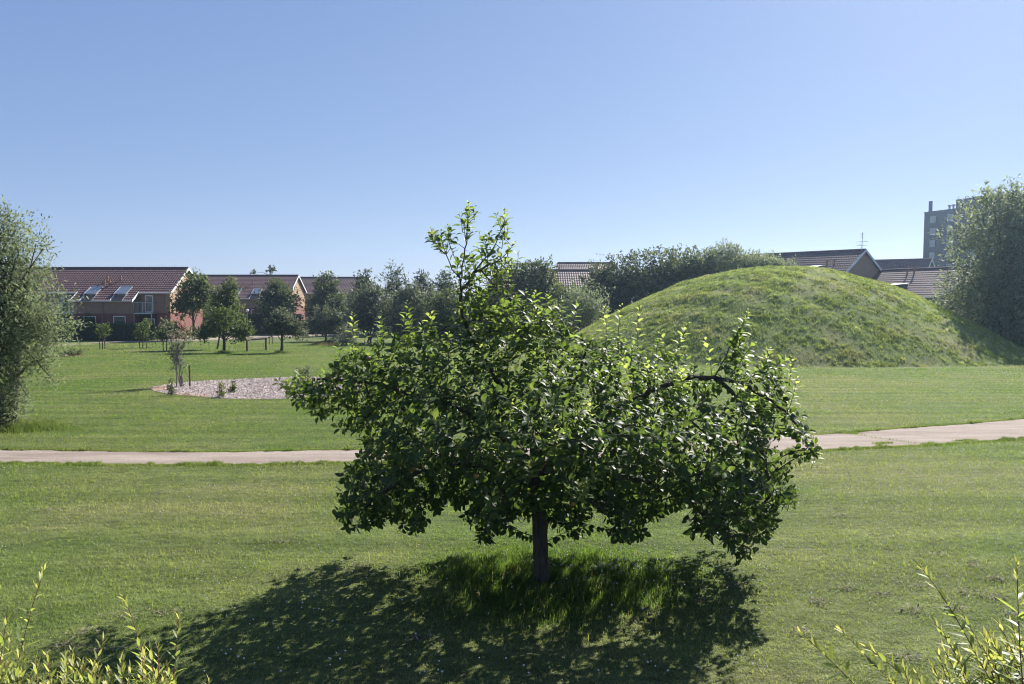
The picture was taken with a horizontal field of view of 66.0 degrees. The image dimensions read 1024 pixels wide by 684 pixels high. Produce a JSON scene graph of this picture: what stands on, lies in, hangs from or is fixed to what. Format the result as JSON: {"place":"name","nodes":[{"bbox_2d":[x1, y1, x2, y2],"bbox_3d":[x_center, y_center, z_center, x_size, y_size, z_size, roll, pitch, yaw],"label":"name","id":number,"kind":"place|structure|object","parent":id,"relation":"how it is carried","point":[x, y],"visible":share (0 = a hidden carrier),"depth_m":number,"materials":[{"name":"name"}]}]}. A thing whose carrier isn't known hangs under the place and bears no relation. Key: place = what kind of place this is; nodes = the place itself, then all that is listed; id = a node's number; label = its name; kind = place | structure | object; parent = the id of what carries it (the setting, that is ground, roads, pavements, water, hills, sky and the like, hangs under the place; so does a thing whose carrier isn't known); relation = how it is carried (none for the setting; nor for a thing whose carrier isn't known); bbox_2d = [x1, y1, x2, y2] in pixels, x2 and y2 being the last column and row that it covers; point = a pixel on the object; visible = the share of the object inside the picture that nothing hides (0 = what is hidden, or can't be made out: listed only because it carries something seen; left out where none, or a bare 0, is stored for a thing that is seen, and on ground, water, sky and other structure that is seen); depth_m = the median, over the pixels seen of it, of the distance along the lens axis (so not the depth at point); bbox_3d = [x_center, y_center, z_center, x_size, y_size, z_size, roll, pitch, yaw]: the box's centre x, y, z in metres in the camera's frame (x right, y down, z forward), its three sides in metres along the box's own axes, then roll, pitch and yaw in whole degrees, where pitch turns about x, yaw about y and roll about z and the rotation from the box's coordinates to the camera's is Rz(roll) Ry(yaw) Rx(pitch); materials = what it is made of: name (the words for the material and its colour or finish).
{"place":"outdoors","nodes":[
{"label":"outdoors","id":0,"kind":"place"},
{"bbox_2d":[0,416,106,435],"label":"rough grass","id":1,"kind":"structure","parent":0,"point":[29,426],"depth_m":19.74,"materials":[{"name":"green plant"}]},
{"bbox_2d":[195,274,306,323],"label":"row house","id":2,"kind":"structure","parent":0,"point":[251,284],"depth_m":132.95,"materials":[{"name":"brick"}]},
{"bbox_2d":[249,288,262,298],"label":"roof window","id":3,"kind":"structure","parent":2,"relation":"in","point":[256,290],"depth_m":129.85,"materials":[{"name":"clear glass"}]},
{"bbox_2d":[311,338,354,345],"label":"dry tussock grass","id":4,"kind":"structure","parent":0,"point":[328,342],"depth_m":77.80,"materials":[{"name":"green plant"}]},
{"bbox_2d":[300,277,370,319],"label":"row house","id":5,"kind":"structure","parent":0,"point":[345,283],"depth_m":149.61,"materials":[{"name":"red brick"}]},
{"bbox_2d":[0,301,1023,683],"bbox_3d":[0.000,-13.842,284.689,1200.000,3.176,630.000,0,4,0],"label":"lawn","id":6,"kind":"structure","parent":0,"point":[410,657],"depth_m":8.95,"materials":[{"name":"green plant"}]},
{"bbox_2d":[0,195,91,425],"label":"willow tree","id":7,"kind":"object","parent":6,"relation":"on","point":[20,317],"visible":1,"depth_m":19.66,"materials":[{"name":"green plant"}]},
{"bbox_2d":[53,353,83,356],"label":"bark mulch","id":8,"kind":"object","parent":6,"relation":"on","point":[61,355],"visible":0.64,"depth_m":56.67,"materials":[{"name":"brown wood"}]},
{"bbox_2d":[73,313,98,322],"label":"garden shrub","id":9,"kind":"object","parent":6,"relation":"on","point":[87,319],"visible":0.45,"depth_m":89.90,"materials":[{"name":"green plant"}]},
{"bbox_2d":[92,321,112,348],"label":"young tree","id":10,"kind":"object","parent":6,"relation":"on","point":[103,332],"visible":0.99,"depth_m":68.53,"materials":[{"name":"green plant"}]},
{"bbox_2d":[52,322,155,340],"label":"hedge","id":11,"kind":"object","parent":6,"relation":"on","point":[122,332],"visible":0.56,"depth_m":88.12,"materials":[{"name":"green plant"}]},
{"bbox_2d":[0,562,210,683],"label":"willow shrub","id":12,"kind":"object","parent":6,"relation":"on","point":[17,674],"visible":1,"depth_m":3.08,"materials":[{"name":"green plant"}]},
{"bbox_2d":[14,267,202,338],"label":"row house","id":13,"kind":"structure","parent":6,"relation":"on","point":[124,295],"depth_m":91.98,"materials":[{"name":"red brick"}]},
{"bbox_2d":[61,295,69,312],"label":"balcony door","id":14,"kind":"structure","parent":13,"relation":"in","point":[64,305],"depth_m":91.79,"materials":[{"name":"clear glass"}]},
{"bbox_2d":[83,316,95,322],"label":"window","id":15,"kind":"structure","parent":13,"relation":"in","point":[91,317],"depth_m":90.39,"materials":[{"name":"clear glass"}]},
{"bbox_2d":[79,286,102,301],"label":"roof window","id":16,"kind":"structure","parent":13,"relation":"in","point":[93,290],"depth_m":91.10,"materials":[{"name":"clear glass"}]},
{"bbox_2d":[113,316,125,323],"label":"window","id":17,"kind":"structure","parent":13,"relation":"in","point":[116,319],"depth_m":90.39,"materials":[{"name":"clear glass"}]},
{"bbox_2d":[110,286,132,301],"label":"roof window","id":18,"kind":"structure","parent":13,"relation":"in","point":[122,290],"depth_m":91.12,"materials":[{"name":"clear glass"}]},
{"bbox_2d":[145,295,153,312],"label":"balcony door","id":19,"kind":"structure","parent":13,"relation":"in","point":[148,298],"depth_m":91.79,"materials":[{"name":"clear glass"}]},
{"bbox_2d":[132,318,153,347],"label":"young tree","id":20,"kind":"object","parent":6,"relation":"on","point":[143,334],"visible":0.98,"depth_m":70.67,"materials":[{"name":"green plant"}]},
{"bbox_2d":[154,316,185,350],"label":"young tree","id":21,"kind":"object","parent":6,"relation":"on","point":[160,331],"visible":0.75,"depth_m":65.39,"materials":[{"name":"green plant"}]},
{"bbox_2d":[41,334,337,346],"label":"footpath","id":22,"kind":"structure","parent":6,"relation":"on","point":[267,336],"depth_m":90.98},
{"bbox_2d":[178,325,200,338],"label":"garden shrub","id":23,"kind":"object","parent":6,"relation":"on","point":[187,333],"visible":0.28,"depth_m":92.95,"materials":[{"name":"green plant"}]},
{"bbox_2d":[166,267,217,339],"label":"garden tree","id":24,"kind":"object","parent":6,"relation":"on","point":[195,293],"visible":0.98,"depth_m":89.83,"materials":[{"name":"green plant"}]},
{"bbox_2d":[190,302,256,349],"bbox_3d":[-22.639,-1.131,62.124,5.086,4.089,3.334,1,4,19],"label":"orchard tree","id":25,"kind":"object","parent":6,"relation":"on","point":[215,324],"visible":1,"depth_m":61.79,"materials":[{"name":"green plant"}]},
{"bbox_2d":[202,275,247,348],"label":"park tree","id":26,"kind":"object","parent":6,"relation":"on","point":[228,300],"visible":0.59,"depth_m":68.57,"materials":[{"name":"green plant"}]},
{"bbox_2d":[215,350,236,353],"bbox_3d":[-22.555,0.732,62.027,1.671,0.330,1.941,-1,4,-20],"label":"grass tuft","id":27,"kind":"object","parent":6,"relation":"on","point":[223,351],"visible":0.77,"depth_m":61.73,"materials":[{"name":"green plant"}]},
{"bbox_2d":[245,337,266,351],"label":"goal frame","id":28,"kind":"object","parent":6,"relation":"on","point":[260,338],"visible":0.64,"depth_m":65.98,"materials":[{"name":"wood"}]},
{"bbox_2d":[151,376,361,398],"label":"planting bed ground","id":29,"kind":"structure","parent":6,"relation":"on","point":[235,395],"depth_m":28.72,"materials":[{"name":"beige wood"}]},
{"bbox_2d":[166,375,176,395],"bbox_3d":[-12.264,1.576,28.415,0.410,0.809,0.479,-1,4,-12],"label":"bed plant","id":30,"kind":"object","parent":29,"relation":"on","point":[171,389],"visible":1,"depth_m":28.38,"materials":[{"name":"green plant"}]},
{"bbox_2d":[160,316,197,386],"bbox_3d":[-13.492,0.409,31.858,1.468,2.921,1.019,0,4,0],"label":"sapling","id":31,"kind":"object","parent":29,"relation":"on","point":[177,359],"visible":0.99,"depth_m":31.77,"materials":[{"name":"green plant"}]},
{"bbox_2d":[189,365,190,385],"bbox_3d":[-13.061,1.413,31.955,0.068,1.009,0.068,0,4,0],"label":"wooden stake","id":32,"kind":"object","parent":29,"relation":"on","point":[189,377],"visible":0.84,"depth_m":31.93,"materials":[{"name":"brown wood"}]},
{"bbox_2d":[216,381,226,396],"bbox_3d":[-10.204,1.688,27.693,0.389,0.631,0.431,2,4,27],"label":"bed plant","id":33,"kind":"object","parent":29,"relation":"on","point":[222,392],"visible":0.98,"depth_m":27.68,"materials":[{"name":"green plant"}]},
{"bbox_2d":[227,378,236,392],"bbox_3d":[-10.348,1.634,29.167,0.375,0.645,0.474,0,4,0],"label":"bed plant","id":34,"kind":"object","parent":29,"relation":"on","point":[233,388],"visible":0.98,"depth_m":29.16,"materials":[{"name":"green plant"}]},
{"bbox_2d":[295,364,312,379],"bbox_3d":[-8.393,1.384,31.710,0.773,0.987,0.824,-2,4,-30],"label":"bed shrub","id":35,"kind":"object","parent":29,"relation":"on","point":[306,371],"visible":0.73,"depth_m":31.68,"materials":[{"name":"green plant"}]},
{"bbox_2d":[250,265,276,274],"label":"roof tree","id":36,"kind":"object","parent":6,"relation":"on","point":[269,270],"visible":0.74,"depth_m":164.17,"materials":[{"name":"green plant"}]},
{"bbox_2d":[236,313,302,333],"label":"hedge","id":37,"kind":"object","parent":6,"relation":"on","point":[257,322],"visible":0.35,"depth_m":104.10,"materials":[{"name":"green plant"}]},
{"bbox_2d":[250,276,303,331],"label":"garden tree","id":38,"kind":"object","parent":6,"relation":"on","point":[281,296],"visible":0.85,"depth_m":105.07,"materials":[{"name":"green plant"}]},
{"bbox_2d":[271,350,290,352],"bbox_3d":[-18.105,0.738,61.952,1.634,0.323,1.636,0,4,0],"label":"grass tuft","id":39,"kind":"object","parent":6,"relation":"on","point":[282,351],"visible":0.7,"depth_m":61.89,"materials":[{"name":"green plant"}]},
{"bbox_2d":[261,306,317,350],"bbox_3d":[-17.531,-0.952,61.940,4.196,3.758,3.175,0,4,0],"label":"orchard tree","id":40,"kind":"object","parent":6,"relation":"on","point":[288,326],"visible":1,"depth_m":61.72,"materials":[{"name":"green plant"}]},
{"bbox_2d":[300,270,348,318],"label":"garden tree","id":41,"kind":"object","parent":6,"relation":"on","point":[326,289],"visible":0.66,"depth_m":107.07,"materials":[{"name":"green plant"}]},
{"bbox_2d":[302,296,348,340],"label":"park tree","id":42,"kind":"object","parent":6,"relation":"on","point":[331,319],"visible":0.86,"depth_m":86.56,"materials":[{"name":"green plant"}]},
{"bbox_2d":[302,319,352,333],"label":"hedge","id":43,"kind":"object","parent":6,"relation":"on","point":[324,331],"visible":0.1,"depth_m":104.51,"materials":[{"name":"green plant"}]},
{"bbox_2d":[332,313,359,345],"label":"sapling","id":44,"kind":"object","parent":6,"relation":"on","point":[344,341],"visible":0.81,"depth_m":75.92,"materials":[{"name":"green plant"}]},
{"bbox_2d":[342,268,378,333],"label":"larch tree","id":45,"kind":"object","parent":6,"relation":"on","point":[358,282],"visible":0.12,"depth_m":103.35,"materials":[{"name":"green plant"}]},
{"bbox_2d":[340,277,397,342],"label":"bush","id":46,"kind":"object","parent":6,"relation":"on","point":[366,317],"visible":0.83,"depth_m":83.20,"materials":[{"name":"green plant"}]},
{"bbox_2d":[367,258,423,333],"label":"larch tree","id":47,"kind":"object","parent":6,"relation":"on","point":[395,276],"visible":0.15,"depth_m":101.28,"materials":[{"name":"green plant"}]},
{"bbox_2d":[371,281,439,342],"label":"bush","id":48,"kind":"object","parent":6,"relation":"on","point":[415,298],"visible":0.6,"depth_m":81.11,"materials":[{"name":"green plant"}]},
{"bbox_2d":[405,268,438,329],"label":"larch tree","id":49,"kind":"object","parent":6,"relation":"on","point":[423,282],"visible":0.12,"depth_m":103.33,"materials":[{"name":"green plant"}]},
{"bbox_2d":[412,278,473,343],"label":"bush","id":50,"kind":"object","parent":6,"relation":"on","point":[447,301],"visible":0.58,"depth_m":79.31,"materials":[{"name":"green plant"}]},
{"bbox_2d":[427,266,466,328],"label":"larch tree","id":51,"kind":"object","parent":6,"relation":"on","point":[441,286],"visible":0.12,"depth_m":102.09,"materials":[{"name":"green plant"}]},
{"bbox_2d":[457,289,506,342],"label":"bush","id":52,"kind":"object","parent":6,"relation":"on","point":[486,321],"visible":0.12,"depth_m":83.23,"materials":[{"name":"green plant"}]},
{"bbox_2d":[475,254,569,339],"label":"broadleaf tree","id":53,"kind":"object","parent":6,"relation":"on","point":[526,278],"visible":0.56,"depth_m":84.50,"materials":[{"name":"green plant"}]},
{"bbox_2d":[222,522,827,683],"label":"long grass","id":54,"kind":"structure","parent":6,"relation":"on","point":[565,590],"depth_m":8.20,"materials":[{"name":"green plant"}]},
{"bbox_2d":[272,200,823,585],"bbox_3d":[0.456,0.552,8.371,5.954,4.065,3.939,0,4,0],"label":"apple tree","id":55,"kind":"object","parent":6,"relation":"on","point":[572,454],"visible":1,"depth_m":7.85,"materials":[{"name":"green plant"}]},
{"bbox_2d":[542,278,590,339],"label":"bush","id":56,"kind":"object","parent":6,"relation":"on","point":[560,292],"visible":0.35,"depth_m":79.35,"materials":[{"name":"green plant"}]},
{"bbox_2d":[543,277,615,329],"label":"bush","id":57,"kind":"object","parent":6,"relation":"on","point":[591,306],"visible":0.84,"depth_m":69.41,"materials":[{"name":"green plant"}]},
{"bbox_2d":[368,538,802,669],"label":"dry grass","id":58,"kind":"structure","parent":6,"relation":"on","point":[576,576],"depth_m":8.12,"materials":[{"name":"plant"}]},
{"bbox_2d":[576,264,632,326],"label":"thicket tree","id":59,"kind":"object","parent":6,"relation":"on","point":[610,291],"visible":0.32,"depth_m":83.66,"materials":[{"name":"green plant"}]},
{"bbox_2d":[578,251,646,314],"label":"thicket tree","id":60,"kind":"object","parent":6,"relation":"on","point":[613,267],"visible":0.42,"depth_m":84.43,"materials":[{"name":"green plant"}]},
{"bbox_2d":[617,244,693,304],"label":"thicket tree","id":61,"kind":"object","parent":6,"relation":"on","point":[655,282],"visible":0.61,"depth_m":82.42,"materials":[{"name":"green plant"}]},
{"bbox_2d":[651,243,723,285],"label":"thicket tree","id":62,"kind":"object","parent":6,"relation":"on","point":[694,263],"visible":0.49,"depth_m":82.30,"materials":[{"name":"green plant"}]},
{"bbox_2d":[697,238,754,274],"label":"thicket tree","id":63,"kind":"object","parent":6,"relation":"on","point":[725,263],"visible":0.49,"depth_m":82.73,"materials":[{"name":"green plant"}]},
{"bbox_2d":[728,248,783,267],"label":"thicket tree","id":64,"kind":"object","parent":6,"relation":"on","point":[760,260],"visible":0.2,"depth_m":82.59,"materials":[{"name":"green plant"}]},
{"bbox_2d":[771,254,799,266],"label":"thicket tree","id":65,"kind":"object","parent":6,"relation":"on","point":[788,263],"visible":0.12,"depth_m":82.06,"materials":[{"name":"green plant"}]},
{"bbox_2d":[720,248,881,278],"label":"row house","id":66,"kind":"structure","parent":6,"relation":"on","point":[861,262],"depth_m":91.66,"materials":[{"name":"tile"}]},
{"bbox_2d":[795,555,1023,683],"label":"willow shrub","id":67,"kind":"object","parent":6,"relation":"on","point":[990,654],"visible":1,"depth_m":2.86,"materials":[{"name":"green plant"}]},
{"bbox_2d":[872,266,981,315],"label":"row house","id":68,"kind":"structure","parent":6,"relation":"on","point":[919,281],"depth_m":84.22,"materials":[{"name":"red brick"}]},
{"bbox_2d":[922,173,1023,347],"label":"willow tree","id":69,"kind":"object","parent":6,"relation":"on","point":[999,301],"visible":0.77,"depth_m":58.84,"materials":[{"name":"green plant"}]},
{"bbox_2d":[0,419,1023,463],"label":"gravel path","id":70,"kind":"structure","parent":0,"point":[995,430],"depth_m":16.56,"materials":[{"name":"beige gravel"}]},
{"bbox_2d":[0,414,1023,467],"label":"path edge grass","id":71,"kind":"structure","parent":0,"point":[879,445],"depth_m":16.66,"materials":[{"name":"green plant"}]},
{"bbox_2d":[0,0,1023,299],"label":"sky","id":72,"kind":"structure","parent":0,"point":[303,138],"materials":[{"name":"blue"}]},
{"bbox_2d":[2,437,1023,673],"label":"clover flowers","id":73,"kind":"object","parent":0,"point":[600,565],"visible":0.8,"depth_m":8.74,"materials":[{"name":"white plant"}]},
{"bbox_2d":[20,490,1021,660],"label":"dry clippings","id":74,"kind":"object","parent":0,"point":[793,630],"visible":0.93,"depth_m":7.67,"materials":[{"name":"plant"}]},
{"bbox_2d":[492,269,604,335],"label":"row house","id":75,"kind":"structure","parent":0,"point":[566,276],"depth_m":102.67,"materials":[{"name":"red brick"}]},
{"bbox_2d":[556,262,613,271],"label":"row house","id":76,"kind":"structure","parent":0,"point":[573,265],"depth_m":131.42,"materials":[{"name":"red brick"}]},
{"bbox_2d":[552,265,1023,367],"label":"grass mound hill","id":77,"kind":"structure","parent":0,"point":[818,363],"depth_m":48.71,"materials":[{"name":"green plant"}]},
{"bbox_2d":[875,258,934,268],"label":"row house","id":78,"kind":"structure","parent":0,"point":[904,263],"depth_m":112.88,"materials":[{"name":"tile"}]},
{"bbox_2d":[923,194,1021,269],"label":"tower block","id":79,"kind":"structure","parent":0,"point":[934,248],"depth_m":183.41,"materials":[{"name":"concrete"}]},
{"bbox_2d":[929,240,934,246],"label":"window","id":80,"kind":"structure","parent":79,"relation":"in","point":[932,242],"depth_m":186.37,"materials":[{"name":"glass"}]},
{"bbox_2d":[929,252,934,258],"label":"window","id":81,"kind":"structure","parent":79,"relation":"in","point":[932,254],"depth_m":186.42,"materials":[{"name":"glass"}]},
{"bbox_2d":[930,228,934,234],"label":"window","id":82,"kind":"structure","parent":79,"relation":"in","point":[932,230],"depth_m":186.28,"materials":[{"name":"glass"}]},
{"bbox_2d":[930,216,935,222],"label":"window","id":83,"kind":"structure","parent":79,"relation":"in","point":[932,218],"depth_m":186.19,"materials":[{"name":"glass"}]}
]}

